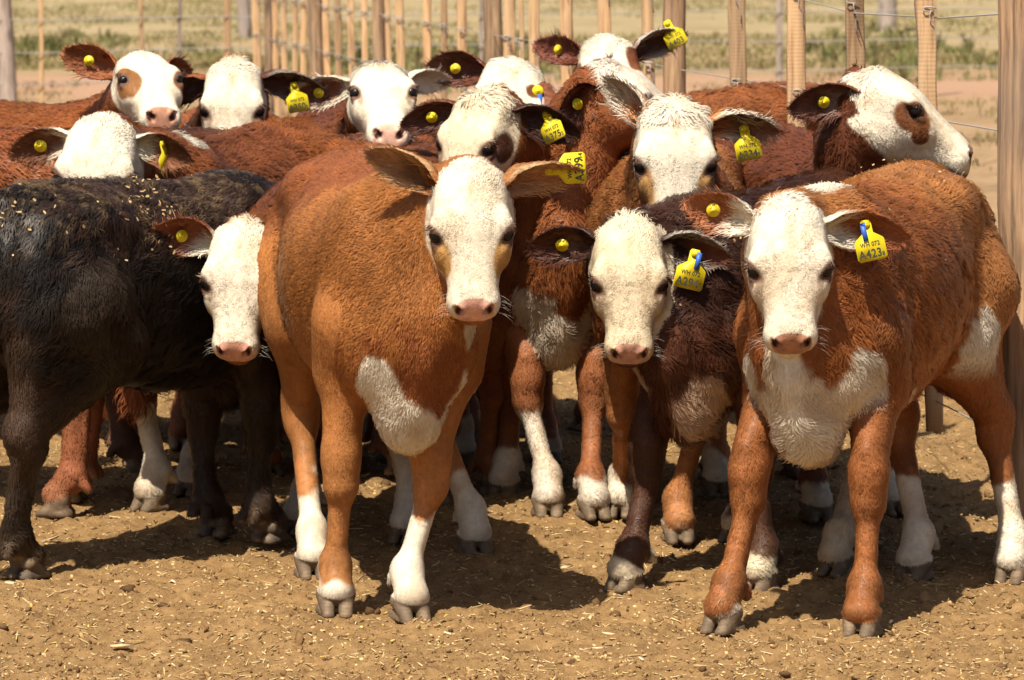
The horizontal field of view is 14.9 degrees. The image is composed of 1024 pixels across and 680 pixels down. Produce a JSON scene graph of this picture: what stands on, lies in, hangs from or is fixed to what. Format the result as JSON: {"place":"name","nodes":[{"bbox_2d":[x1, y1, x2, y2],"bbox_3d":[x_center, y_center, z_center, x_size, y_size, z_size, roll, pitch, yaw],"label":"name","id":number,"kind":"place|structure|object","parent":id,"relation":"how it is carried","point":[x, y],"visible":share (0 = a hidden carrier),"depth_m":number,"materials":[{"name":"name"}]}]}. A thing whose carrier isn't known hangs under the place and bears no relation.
{"place":"outdoors","nodes":[
{"label":"outdoors","id":0,"kind":"place"},
{"bbox_2d":[11,0,997,70],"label":"grass","id":1,"kind":"structure","parent":0,"point":[51,64],"depth_m":52.88,"materials":[{"name":"green plant"}]},
{"bbox_2d":[17,48,997,175],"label":"dry grass","id":2,"kind":"structure","parent":0,"point":[978,136],"depth_m":37.24,"materials":[{"name":"beige plant"}]},
{"bbox_2d":[0,0,1023,679],"bbox_3d":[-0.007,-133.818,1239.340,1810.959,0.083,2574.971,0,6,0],"label":"ground","id":3,"kind":"structure","parent":0,"point":[982,176],"depth_m":9.92,"materials":[{"name":"soil"}]},
{"bbox_2d":[39,534,60,542],"bbox_3d":[-1.246,0.535,10.515,0.061,0.025,0.025,-1,6,-6],"label":"wood chip","id":4,"kind":"object","parent":3,"relation":"on","point":[52,538],"visible":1,"depth_m":10.52,"materials":[{"name":"beige wood"}]},
{"bbox_2d":[0,126,155,517],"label":"calf","id":5,"kind":"object","parent":3,"relation":"on","point":[68,484],"visible":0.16,"depth_m":10.82},
{"bbox_2d":[0,40,193,423],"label":"calf","id":6,"kind":"object","parent":3,"relation":"on","point":[145,88],"visible":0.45,"depth_m":11.88},
{"bbox_2d":[110,643,131,647],"bbox_3d":[-0.895,0.701,8.931,0.050,0.011,0.020,-1,6,-6],"label":"wood chip","id":7,"kind":"object","parent":3,"relation":"on","point":[125,645],"visible":1,"depth_m":8.92,"materials":[{"name":"beige wood"}]},
{"bbox_2d":[0,168,291,579],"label":"calf","id":8,"kind":"object","parent":3,"relation":"on","point":[101,295],"visible":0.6,"depth_m":9.84},
{"bbox_2d":[6,110,341,512],"bbox_3d":[-0.859,-0.116,11.219,0.546,1.128,1.592,3,7,25],"label":"calf","id":9,"kind":"object","parent":3,"relation":"on","point":[109,142],"visible":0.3,"depth_m":10.91},
{"bbox_2d":[237,0,251,37],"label":"log post","id":10,"kind":"object","parent":3,"relation":"on","point":[244,9],"visible":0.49,"depth_m":52.78,"materials":[{"name":"grey wood"}]},
{"bbox_2d":[168,51,329,449],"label":"calf","id":11,"kind":"object","parent":3,"relation":"on","point":[234,90],"visible":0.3,"depth_m":11.83},
{"bbox_2d":[104,126,428,474],"bbox_3d":[-0.724,-0.119,11.713,1.317,1.027,0.530,-1,6,-7],"label":"calf","id":12,"kind":"object","parent":3,"relation":"on","point":[122,440],"visible":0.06,"depth_m":11.57},
{"bbox_2d":[146,140,524,544],"bbox_3d":[-0.391,-0.005,10.666,0.532,1.027,1.709,3,7,25],"label":"calf","id":13,"kind":"object","parent":3,"relation":"on","point":[228,275],"visible":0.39,"depth_m":9.96},
{"bbox_2d":[284,59,451,446],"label":"calf","id":14,"kind":"object","parent":3,"relation":"on","point":[375,100],"visible":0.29,"depth_m":11.76},
{"bbox_2d":[242,81,583,503],"bbox_3d":[-0.324,-0.154,11.272,0.522,1.193,1.535,-5,8,-36],"label":"calf","id":15,"kind":"object","parent":3,"relation":"on","point":[503,128],"visible":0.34,"depth_m":10.73},
{"bbox_2d":[257,142,587,623],"bbox_3d":[-0.279,0.054,9.655,0.663,1.130,1.469,-1,6,-11],"label":"calf","id":16,"kind":"object","parent":3,"relation":"on","point":[381,269],"visible":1,"depth_m":9.18},
{"bbox_2d":[415,48,562,444],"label":"calf","id":17,"kind":"object","parent":3,"relation":"on","point":[524,80],"visible":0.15,"depth_m":11.92},
{"bbox_2d":[0,0,997,108],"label":"wire fence","id":18,"kind":"object","parent":3,"relation":"on","point":[8,86],"visible":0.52,"depth_m":33.05,"materials":[{"name":"brown wood"}]},
{"bbox_2d":[14,15,997,123],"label":"weeds","id":19,"kind":"object","parent":3,"relation":"on","point":[414,51],"visible":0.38,"depth_m":45.96,"materials":[{"name":"green plant"}]},
{"bbox_2d":[0,382,1023,679],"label":"straw","id":20,"kind":"object","parent":3,"relation":"on","point":[288,650],"visible":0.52,"depth_m":9.28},
{"bbox_2d":[0,380,1023,679],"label":"soil crumbs","id":21,"kind":"object","parent":3,"relation":"on","point":[528,676],"visible":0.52,"depth_m":9.28,"materials":[{"name":"brown soil"}]},
{"bbox_2d":[454,53,662,520],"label":"calf","id":22,"kind":"object","parent":3,"relation":"on","point":[550,331],"visible":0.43,"depth_m":10.84},
{"bbox_2d":[560,564,572,569],"bbox_3d":[0.134,0.584,10.000,0.019,0.013,0.057,5,8,38],"label":"wood chip","id":23,"kind":"object","parent":3,"relation":"on","point":[567,567],"visible":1,"depth_m":10.00,"materials":[{"name":"beige wood"}]},
{"bbox_2d":[585,645,612,648],"bbox_3d":[0.198,0.707,8.947,0.077,0.010,0.022,-2,7,-20],"label":"wood chip","id":24,"kind":"object","parent":3,"relation":"on","point":[601,647],"visible":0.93,"depth_m":8.95,"materials":[{"name":"beige wood"}]},
{"bbox_2d":[602,632,618,635],"bbox_3d":[0.234,0.683,9.045,0.056,0.018,0.015,-3,7,-23],"label":"wood chip","id":25,"kind":"object","parent":3,"relation":"on","point":[606,633],"visible":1,"depth_m":9.03,"materials":[{"name":"beige wood"}]},
{"bbox_2d":[251,0,1023,519],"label":"wire fence","id":26,"kind":"object","parent":3,"relation":"on","point":[501,38],"visible":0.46,"depth_m":13.33,"materials":[{"name":"brown wood"}]},
{"bbox_2d":[532,19,820,431],"bbox_3d":[0.638,-0.387,12.729,0.571,1.339,1.477,6,9,45],"label":"calf","id":27,"kind":"object","parent":3,"relation":"on","point":[764,98],"visible":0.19,"depth_m":12.21},
{"bbox_2d":[582,66,789,544],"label":"calf","id":28,"kind":"object","parent":3,"relation":"on","point":[676,147],"visible":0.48,"depth_m":10.12},
{"bbox_2d":[522,166,855,593],"bbox_3d":[0.636,0.085,10.032,0.586,0.987,1.366,4,7,31],"label":"calf","id":29,"kind":"object","parent":3,"relation":"on","point":[666,283],"visible":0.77,"depth_m":9.57},
{"bbox_2d":[698,59,972,522],"bbox_3d":[0.846,-0.162,11.023,0.551,1.263,1.561,-1,6,-12],"label":"calf","id":30,"kind":"object","parent":3,"relation":"on","point":[867,117],"visible":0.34,"depth_m":10.28},
{"bbox_2d":[678,158,1023,638],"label":"calf","id":31,"kind":"object","parent":3,"relation":"on","point":[874,304],"visible":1,"depth_m":9.10},
{"bbox_2d":[877,0,896,32],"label":"log post","id":32,"kind":"object","parent":3,"relation":"on","point":[886,4],"visible":0.45,"depth_m":55.03,"materials":[{"name":"grey wood"}]},
{"bbox_2d":[0,382,1023,679],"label":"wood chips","id":33,"kind":"object","parent":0,"point":[510,596],"visible":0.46,"depth_m":9.28,"materials":[{"name":"beige wood"}]},
{"bbox_2d":[0,398,1023,679],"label":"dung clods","id":34,"kind":"object","parent":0,"point":[378,610],"visible":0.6,"depth_m":9.28,"materials":[{"name":"brown soil"}]}
]}

